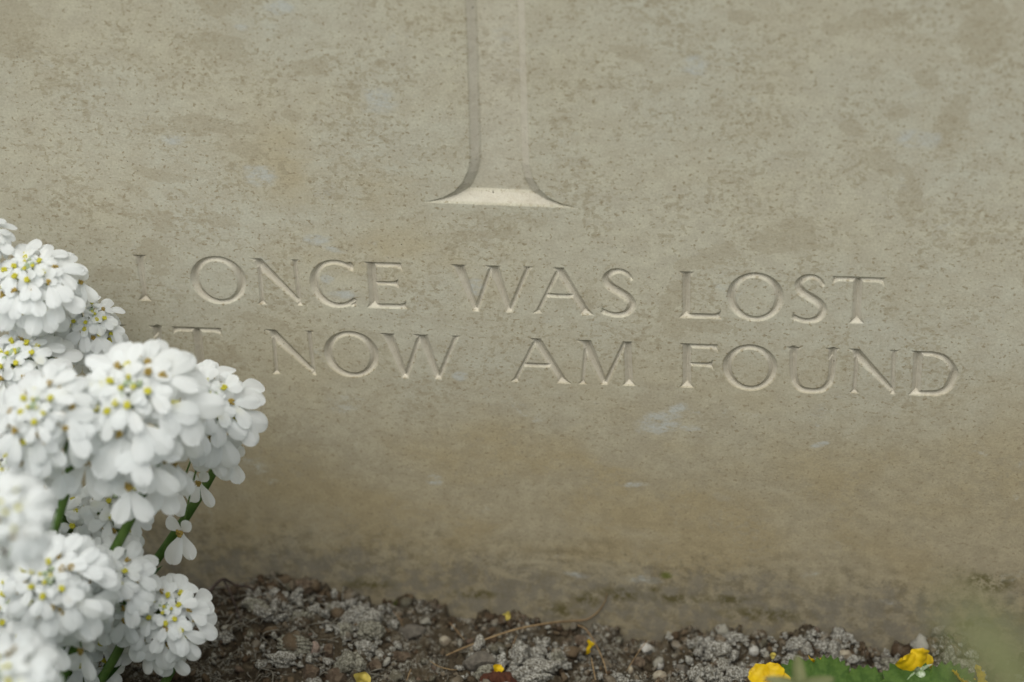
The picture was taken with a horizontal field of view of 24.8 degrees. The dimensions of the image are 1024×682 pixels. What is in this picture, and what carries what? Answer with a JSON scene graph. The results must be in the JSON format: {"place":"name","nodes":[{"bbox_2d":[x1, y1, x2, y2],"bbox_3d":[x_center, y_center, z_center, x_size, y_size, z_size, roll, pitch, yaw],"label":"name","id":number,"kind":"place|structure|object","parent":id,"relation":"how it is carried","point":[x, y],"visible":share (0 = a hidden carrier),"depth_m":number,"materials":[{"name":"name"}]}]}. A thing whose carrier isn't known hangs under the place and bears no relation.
{"place":"outdoors","nodes":[
{"label":"outdoors","id":0,"kind":"place"},
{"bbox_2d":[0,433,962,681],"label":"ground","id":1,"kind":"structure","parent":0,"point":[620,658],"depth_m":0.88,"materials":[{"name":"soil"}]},
{"bbox_2d":[0,218,17,259],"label":"white candytuft","id":2,"kind":"object","parent":1,"relation":"on","point":[7,237],"visible":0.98,"depth_m":0.80,"materials":[{"name":"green plant"}]},
{"bbox_2d":[0,330,82,422],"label":"white candytuft","id":3,"kind":"object","parent":1,"relation":"on","point":[18,351],"visible":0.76,"depth_m":0.80,"materials":[{"name":"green plant"}]},
{"bbox_2d":[0,238,98,553],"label":"white candytuft","id":4,"kind":"object","parent":1,"relation":"on","point":[34,307],"visible":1,"depth_m":0.79,"materials":[{"name":"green plant"}]},
{"bbox_2d":[48,496,102,567],"bbox_3d":[-0.170,0.096,0.831,0.067,0.090,0.046,-23,37,-30],"label":"white candytuft","id":5,"kind":"object","parent":1,"relation":"on","point":[69,526],"visible":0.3,"depth_m":0.81,"materials":[{"name":"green plant"}]},
{"bbox_2d":[47,296,128,570],"bbox_3d":[-0.172,0.051,0.858,0.074,0.153,0.049,12,34,22],"label":"white candytuft","id":6,"kind":"object","parent":1,"relation":"on","point":[89,332],"visible":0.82,"depth_m":0.81,"materials":[{"name":"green plant"}]},
{"bbox_2d":[55,618,131,681],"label":"white candytuft","id":7,"kind":"object","parent":1,"relation":"on","point":[96,654],"visible":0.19,"depth_m":0.81,"materials":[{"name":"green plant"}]},
{"bbox_2d":[69,485,161,681],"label":"white candytuft","id":8,"kind":"object","parent":1,"relation":"on","point":[91,521],"visible":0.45,"depth_m":0.80,"materials":[{"name":"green plant"}]},
{"bbox_2d":[83,535,161,681],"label":"white candytuft","id":9,"kind":"object","parent":1,"relation":"on","point":[135,569],"visible":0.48,"depth_m":0.78,"materials":[{"name":"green plant"}]},
{"bbox_2d":[62,338,224,649],"bbox_3d":[-0.144,0.078,0.785,0.105,0.167,0.054,-11,33,-13],"label":"white candytuft","id":10,"kind":"object","parent":1,"relation":"on","point":[149,445],"visible":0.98,"depth_m":0.75,"materials":[{"name":"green plant"}]},
{"bbox_2d":[113,573,217,681],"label":"white candytuft","id":11,"kind":"object","parent":1,"relation":"on","point":[170,624],"visible":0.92,"depth_m":0.80,"materials":[{"name":"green plant"}]},
{"bbox_2d":[154,359,267,567],"bbox_3d":[-0.129,0.069,0.829,0.094,0.141,0.037,2,32,7],"label":"white candytuft","id":12,"kind":"object","parent":1,"relation":"on","point":[239,421],"visible":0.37,"depth_m":0.80,"materials":[{"name":"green plant"}]},
{"bbox_2d":[218,631,234,643],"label":"lime lump","id":13,"kind":"object","parent":1,"relation":"on","point":[228,636],"visible":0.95,"depth_m":0.88,"materials":[{"name":"grey stone"}]},
{"bbox_2d":[209,578,254,621],"bbox_3d":[-0.109,0.101,0.898,0.018,0.021,0.022,5,32,12],"label":"dark twig","id":14,"kind":"object","parent":1,"relation":"on","point":[217,582],"visible":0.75,"depth_m":0.89,"materials":[{"name":"brown wood"}]},
{"bbox_2d":[243,598,269,611],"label":"lime lump","id":15,"kind":"object","parent":1,"relation":"on","point":[249,603],"visible":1,"depth_m":0.89,"materials":[{"name":"grey stone"}]},
{"bbox_2d":[254,605,274,622],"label":"lime lump","id":16,"kind":"object","parent":1,"relation":"on","point":[266,614],"visible":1,"depth_m":0.88,"materials":[{"name":"grey stone"}]},
{"bbox_2d":[265,651,296,667],"bbox_3d":[-0.086,0.119,0.866,0.012,0.007,0.005,2,32,7],"label":"lime lump","id":17,"kind":"object","parent":1,"relation":"on","point":[285,659],"visible":1,"depth_m":0.86,"materials":[{"name":"grey stone"}]},
{"bbox_2d":[276,634,312,656],"bbox_3d":[-0.082,0.114,0.872,0.014,0.006,0.008,2,32,7],"label":"lime lump","id":18,"kind":"object","parent":1,"relation":"on","point":[304,644],"visible":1,"depth_m":0.87,"materials":[{"name":"grey stone"}]},
{"bbox_2d":[292,610,310,617],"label":"lime lump","id":19,"kind":"object","parent":1,"relation":"on","point":[301,613],"visible":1,"depth_m":0.89,"materials":[{"name":"grey stone"}]},
{"bbox_2d":[294,579,311,593],"bbox_3d":[-0.081,0.096,0.907,0.009,0.006,0.005,2,32,7],"label":"soil clod","id":20,"kind":"object","parent":1,"relation":"on","point":[306,584],"visible":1,"depth_m":0.91,"materials":[{"name":"brown soil"}]},
{"bbox_2d":[302,664,319,680],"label":"soil clod","id":21,"kind":"object","parent":1,"relation":"on","point":[311,671],"visible":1,"depth_m":0.86,"materials":[{"name":"brown soil"}]},
{"bbox_2d":[305,677,321,681],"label":"lime lump","id":22,"kind":"object","parent":1,"relation":"on","point":[316,679],"visible":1,"depth_m":0.86,"materials":[{"name":"grey stone"}]},
{"bbox_2d":[311,641,320,653],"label":"pebble","id":23,"kind":"object","parent":1,"relation":"on","point":[315,648],"visible":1,"depth_m":0.87,"materials":[{"name":"pink stone"}]},
{"bbox_2d":[323,643,333,657],"bbox_3d":[-0.069,0.117,0.877,0.004,0.006,0.004,2,32,7],"label":"soil clod","id":24,"kind":"object","parent":1,"relation":"on","point":[328,649],"visible":1,"depth_m":0.88,"materials":[{"name":"brown soil"}]},
{"bbox_2d":[325,667,347,681],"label":"soil clod","id":25,"kind":"object","parent":1,"relation":"on","point":[334,675],"visible":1,"depth_m":0.86,"materials":[{"name":"brown soil"}]},
{"bbox_2d":[337,622,353,636],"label":"lime lump","id":26,"kind":"object","parent":1,"relation":"on","point":[344,627],"visible":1,"depth_m":0.88,"materials":[{"name":"grey stone"}]},
{"bbox_2d":[333,650,366,674],"bbox_3d":[-0.060,0.120,0.864,0.013,0.013,0.010,2,32,7],"label":"lime lump","id":27,"kind":"object","parent":1,"relation":"on","point":[348,661],"visible":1,"depth_m":0.86,"materials":[{"name":"grey stone"}]},
{"bbox_2d":[338,605,382,623],"bbox_3d":[-0.058,0.107,0.895,0.017,0.011,0.010,2,32,7],"label":"lime lump","id":28,"kind":"object","parent":1,"relation":"on","point":[353,614],"visible":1,"depth_m":0.89,"materials":[{"name":"grey stone"}]},
{"bbox_2d":[354,672,370,681],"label":"fallen petal","id":29,"kind":"object","parent":1,"relation":"on","point":[362,677],"visible":1,"depth_m":0.85,"materials":[{"name":"yellow plant"}]},
{"bbox_2d":[355,639,377,657],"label":"lime lump","id":30,"kind":"object","parent":1,"relation":"on","point":[369,648],"visible":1,"depth_m":0.88,"materials":[{"name":"grey stone"}]},
{"bbox_2d":[357,620,385,640],"bbox_3d":[-0.054,0.111,0.884,0.010,0.010,0.010,23,40,35],"label":"lime lump","id":31,"kind":"object","parent":1,"relation":"on","point":[370,630],"visible":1,"depth_m":0.88,"materials":[{"name":"grey stone"}]},
{"bbox_2d":[369,659,381,670],"bbox_3d":[-0.051,0.121,0.870,0.005,0.005,0.005,2,32,7],"label":"soil clod","id":32,"kind":"object","parent":1,"relation":"on","point":[375,664],"visible":1,"depth_m":0.87,"materials":[{"name":"brown soil"}]},
{"bbox_2d":[391,651,410,662],"bbox_3d":[-0.042,0.120,0.880,0.009,0.007,0.005,2,32,7],"label":"soil clod","id":33,"kind":"object","parent":1,"relation":"on","point":[402,657],"visible":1,"depth_m":0.88,"materials":[{"name":"brown soil"}]},
{"bbox_2d":[397,624,425,638],"bbox_3d":[-0.039,0.112,0.897,0.012,0.006,0.007,2,32,7],"label":"soil clod","id":34,"kind":"object","parent":1,"relation":"on","point":[411,631],"visible":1,"depth_m":0.90,"materials":[{"name":"grey soil"}]},
{"bbox_2d":[430,661,455,669],"bbox_3d":[-0.026,0.121,0.870,0.012,0.004,0.009,2,32,7],"label":"dry straw","id":35,"kind":"object","parent":1,"relation":"on","point":[442,667],"visible":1,"depth_m":0.87,"materials":[{"name":"brown plant"}]},
{"bbox_2d":[439,635,450,646],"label":"pebble","id":36,"kind":"object","parent":1,"relation":"on","point":[444,640],"visible":1,"depth_m":0.89,"materials":[{"name":"beige stone"}]},
{"bbox_2d":[462,651,494,671],"bbox_3d":[-0.013,0.120,0.872,0.013,0.008,0.007,2,32,7],"label":"soil clod","id":37,"kind":"object","parent":1,"relation":"on","point":[474,661],"visible":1,"depth_m":0.87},
{"bbox_2d":[472,664,493,679],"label":"lime lump","id":38,"kind":"object","parent":1,"relation":"on","point":[483,669],"visible":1,"depth_m":0.86,"materials":[{"name":"beige stone"}]},
{"bbox_2d":[479,670,516,681],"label":"dried scale","id":39,"kind":"object","parent":1,"relation":"on","point":[495,676],"visible":1,"depth_m":0.86,"materials":[{"name":"brown plant"}]},
{"bbox_2d":[493,664,503,671],"bbox_3d":[-0.005,0.122,0.863,0.004,0.003,0.005,17,74,5],"label":"fallen petal","id":40,"kind":"object","parent":39,"relation":"on","point":[497,667],"visible":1,"depth_m":0.86,"materials":[{"name":"yellow plant"}]},
{"bbox_2d":[502,611,510,619],"bbox_3d":[-0.002,0.107,0.904,0.004,0.003,0.004,13,69,5],"label":"fallen petal","id":41,"kind":"object","parent":1,"relation":"on","point":[507,615],"visible":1,"depth_m":0.90,"materials":[{"name":"yellow plant"}]},
{"bbox_2d":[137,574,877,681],"bbox_3d":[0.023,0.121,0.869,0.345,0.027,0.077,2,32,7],"label":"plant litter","id":42,"kind":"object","parent":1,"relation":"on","point":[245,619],"visible":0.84,"depth_m":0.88,"materials":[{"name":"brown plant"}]},
{"bbox_2d":[0,0,1023,655],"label":"headstone","id":43,"kind":"object","parent":1,"relation":"on","point":[656,318],"visible":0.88,"depth_m":0.83,"materials":[{"name":"stone"}]},
{"bbox_2d":[509,640,529,666],"bbox_3d":[0.003,0.119,0.877,0.008,0.013,0.010,2,32,7],"label":"lime lump","id":44,"kind":"object","parent":1,"relation":"on","point":[519,650],"visible":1,"depth_m":0.87,"materials":[{"name":"grey stone"}]},
{"bbox_2d":[446,593,606,655],"bbox_3d":[0.005,0.111,0.890,0.069,0.014,0.006,-16,34,-21],"label":"dry straw","id":45,"kind":"object","parent":1,"relation":"on","point":[528,626],"visible":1,"depth_m":0.89,"materials":[{"name":"brown plant"}]},
{"bbox_2d":[511,669,552,681],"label":"lime lump","id":46,"kind":"object","parent":1,"relation":"on","point":[520,675],"visible":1,"depth_m":0.86,"materials":[{"name":"white stone"}]},
{"bbox_2d":[529,646,547,658],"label":"lime lump","id":47,"kind":"object","parent":1,"relation":"on","point":[539,651],"visible":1,"depth_m":0.88,"materials":[{"name":"grey stone"}]},
{"bbox_2d":[521,657,562,673],"bbox_3d":[0.011,0.123,0.873,0.016,0.009,0.009,2,32,7],"label":"lime lump","id":48,"kind":"object","parent":1,"relation":"on","point":[549,666],"visible":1,"depth_m":0.87,"materials":[{"name":"grey stone"}]},
{"bbox_2d":[125,571,970,681],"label":"soil crumbs","id":49,"kind":"object","parent":1,"relation":"on","point":[518,619],"visible":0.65,"depth_m":0.89,"materials":[{"name":"brown soil"}]},
{"bbox_2d":[547,651,564,661],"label":"lime lump","id":50,"kind":"object","parent":1,"relation":"on","point":[557,656],"visible":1,"depth_m":0.88,"materials":[{"name":"grey stone"}]},
{"bbox_2d":[574,635,587,645],"bbox_3d":[0.027,0.116,0.899,0.006,0.006,0.005,2,32,7],"label":"soil clod","id":51,"kind":"object","parent":1,"relation":"on","point":[579,640],"visible":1,"depth_m":0.90,"materials":[{"name":"brown soil"}]},
{"bbox_2d":[586,639,593,653],"bbox_3d":[0.030,0.117,0.888,0.004,0.006,0.005,0,0,29],"label":"fallen petal","id":52,"kind":"object","parent":1,"relation":"on","point":[590,644],"visible":1,"depth_m":0.89,"materials":[{"name":"yellow plant"}]},
{"bbox_2d":[211,587,969,681],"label":"lime crumbs","id":53,"kind":"object","parent":1,"relation":"on","point":[295,595],"visible":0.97,"depth_m":0.88,"materials":[{"name":"grey stone"}]},
{"bbox_2d":[577,625,606,673],"bbox_3d":[0.032,0.117,0.888,0.003,0.006,0.037,-11,32,-13],"label":"dry straw","id":54,"kind":"object","parent":1,"relation":"on","point":[595,645],"visible":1,"depth_m":0.89,"materials":[{"name":"beige plant"}]},
{"bbox_2d":[591,657,595,679],"bbox_3d":[0.031,0.123,0.870,0.004,0.004,0.019,2,32,7],"label":"dry straw","id":55,"kind":"object","parent":1,"relation":"on","point":[593,668],"visible":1,"depth_m":0.87,"materials":[{"name":"brown plant"}]},
{"bbox_2d":[610,672,624,679],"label":"pebble","id":56,"kind":"object","parent":1,"relation":"on","point":[617,675],"visible":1,"depth_m":0.87,"materials":[{"name":"grey stone"}]},
{"bbox_2d":[628,666,633,674],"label":"pebble","id":57,"kind":"object","parent":1,"relation":"on","point":[630,670],"visible":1,"depth_m":0.87,"materials":[{"name":"beige stone"}]},
{"bbox_2d":[625,640,647,672],"bbox_3d":[0.047,0.118,0.876,0.007,0.003,0.018,2,32,7],"label":"dry straw","id":58,"kind":"object","parent":1,"relation":"on","point":[636,655],"visible":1,"depth_m":0.88,"materials":[{"name":"brown plant"}]},
{"bbox_2d":[631,657,645,668],"bbox_3d":[0.048,0.121,0.874,0.006,0.004,0.004,2,32,7],"label":"soil clod","id":59,"kind":"object","parent":1,"relation":"on","point":[639,662],"visible":1,"depth_m":0.87,"materials":[{"name":"brown soil"}]},
{"bbox_2d":[640,643,653,653],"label":"pebble","id":60,"kind":"object","parent":1,"relation":"on","point":[647,648],"visible":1,"depth_m":0.89,"materials":[{"name":"white stone"}]},
{"bbox_2d":[656,663,663,669],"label":"pebble","id":61,"kind":"object","parent":1,"relation":"on","point":[660,667],"visible":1,"depth_m":0.88,"materials":[{"name":"grey stone"}]},
{"bbox_2d":[653,670,667,680],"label":"pebble","id":62,"kind":"object","parent":1,"relation":"on","point":[661,674],"visible":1,"depth_m":0.87,"materials":[{"name":"beige stone"}]},
{"bbox_2d":[674,664,688,673],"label":"soil clod","id":63,"kind":"object","parent":1,"relation":"on","point":[685,668],"visible":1,"depth_m":0.87,"materials":[{"name":"grey soil"}]},
{"bbox_2d":[688,663,705,681],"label":"lime lump","id":64,"kind":"object","parent":1,"relation":"on","point":[696,672],"visible":1,"depth_m":0.86,"materials":[{"name":"grey stone"}]},
{"bbox_2d":[690,636,708,653],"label":"lime lump","id":65,"kind":"object","parent":1,"relation":"on","point":[702,644],"visible":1,"depth_m":0.89,"materials":[{"name":"grey stone"}]},
{"bbox_2d":[704,665,719,681],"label":"lime lump","id":66,"kind":"object","parent":1,"relation":"on","point":[713,673],"visible":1,"depth_m":0.86,"materials":[{"name":"grey stone"}]},
{"bbox_2d":[704,640,730,660],"bbox_3d":[0.078,0.118,0.882,0.010,0.008,0.008,2,32,7],"label":"lime lump","id":67,"kind":"object","parent":1,"relation":"on","point":[713,648],"visible":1,"depth_m":0.88,"materials":[{"name":"grey stone"}]},
{"bbox_2d":[724,665,749,681],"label":"lime lump","id":68,"kind":"object","parent":1,"relation":"on","point":[733,672],"visible":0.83,"depth_m":0.87,"materials":[{"name":"grey stone"}]},
{"bbox_2d":[724,631,749,641],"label":"lime lump","id":69,"kind":"object","parent":1,"relation":"on","point":[738,637],"visible":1,"depth_m":0.89,"materials":[{"name":"grey stone"}]},
{"bbox_2d":[749,646,758,656],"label":"pebble","id":70,"kind":"object","parent":1,"relation":"on","point":[753,650],"visible":1,"depth_m":0.88,"materials":[{"name":"grey stone"}]},
{"bbox_2d":[782,653,804,664],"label":"lime lump","id":71,"kind":"object","parent":1,"relation":"on","point":[786,658],"visible":0.48,"depth_m":0.87,"materials":[{"name":"grey stone"}]},
{"bbox_2d":[785,637,803,654],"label":"lime lump","id":72,"kind":"object","parent":1,"relation":"on","point":[794,645],"visible":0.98,"depth_m":0.88,"materials":[{"name":"grey stone"}]},
{"bbox_2d":[748,655,883,681],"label":"yellow cinquefoil","id":73,"kind":"object","parent":1,"relation":"on","point":[836,669],"visible":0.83,"depth_m":0.82,"materials":[{"name":"green plant"}]},
{"bbox_2d":[814,642,827,653],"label":"lime lump","id":74,"kind":"object","parent":1,"relation":"on","point":[822,646],"visible":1,"depth_m":0.88,"materials":[{"name":"grey stone"}]},
{"bbox_2d":[828,640,840,656],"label":"lime lump","id":75,"kind":"object","parent":1,"relation":"on","point":[834,648],"visible":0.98,"depth_m":0.88,"materials":[{"name":"grey stone"}]},
{"bbox_2d":[830,632,856,644],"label":"lime lump","id":76,"kind":"object","parent":1,"relation":"on","point":[844,638],"visible":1,"depth_m":0.89,"materials":[{"name":"grey stone"}]},
{"bbox_2d":[839,650,851,659],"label":"pebble","id":77,"kind":"object","parent":1,"relation":"on","point":[846,654],"visible":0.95,"depth_m":0.88,"materials":[{"name":"beige stone"}]},
{"bbox_2d":[879,658,899,669],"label":"lime lump","id":78,"kind":"object","parent":1,"relation":"on","point":[884,663],"visible":0.58,"depth_m":0.88,"materials":[{"name":"grey stone"}]},
{"bbox_2d":[880,648,976,681],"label":"yellow cinquefoil","id":79,"kind":"object","parent":1,"relation":"on","point":[915,665],"visible":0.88,"depth_m":0.81,"materials":[{"name":"green plant"}]},
{"bbox_2d":[943,646,956,664],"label":"lime lump","id":80,"kind":"object","parent":1,"relation":"on","point":[949,655],"visible":0.77,"depth_m":0.86,"materials":[{"name":"grey stone"}]},
{"bbox_2d":[953,658,968,671],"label":"lime lump","id":81,"kind":"object","parent":1,"relation":"on","point":[963,665],"visible":0.2,"depth_m":0.86,"materials":[{"name":"grey stone"}]},
{"bbox_2d":[940,590,1023,681],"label":"pale leafy shoot","id":82,"kind":"object","parent":1,"relation":"on","point":[990,645],"visible":1,"depth_m":0.27,"materials":[{"name":"green plant"}]},
{"bbox_3d":[-0.062,0.279,0.447,1.039,0.160,0.768,2,32,7],"label":"ground cover","id":83,"kind":"object","parent":1,"relation":"on","visible":0},
{"bbox_2d":[0,471,53,572],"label":"white candytuft","id":84,"kind":"object","parent":83,"relation":"on","point":[25,520],"visible":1,"depth_m":0.66,"materials":[{"name":"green plant"}]},
{"bbox_2d":[0,626,62,681],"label":"white candytuft","id":85,"kind":"object","parent":83,"relation":"on","point":[16,656],"visible":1,"depth_m":0.68,"materials":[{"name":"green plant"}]},
{"bbox_2d":[0,571,66,661],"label":"white candytuft","id":86,"kind":"object","parent":83,"relation":"on","point":[7,632],"visible":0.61,"depth_m":0.77,"materials":[{"name":"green plant"}]},
{"bbox_2d":[0,448,80,531],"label":"white candytuft","id":87,"kind":"object","parent":83,"relation":"on","point":[52,502],"visible":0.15,"depth_m":0.77,"materials":[{"name":"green plant"}]},
{"bbox_2d":[0,362,104,582],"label":"white candytuft","id":88,"kind":"object","parent":83,"relation":"on","point":[42,437],"visible":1,"depth_m":0.74,"materials":[{"name":"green plant"}]},
{"bbox_2d":[2,530,121,681],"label":"white candytuft","id":89,"kind":"object","parent":83,"relation":"on","point":[64,606],"visible":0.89,"depth_m":0.75,"materials":[{"name":"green plant"}]},
{"bbox_2d":[763,655,833,681],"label":"shoot","id":90,"kind":"object","parent":83,"relation":"on","point":[799,674],"visible":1,"depth_m":0.72,"materials":[{"name":"green plant"}]}
]}

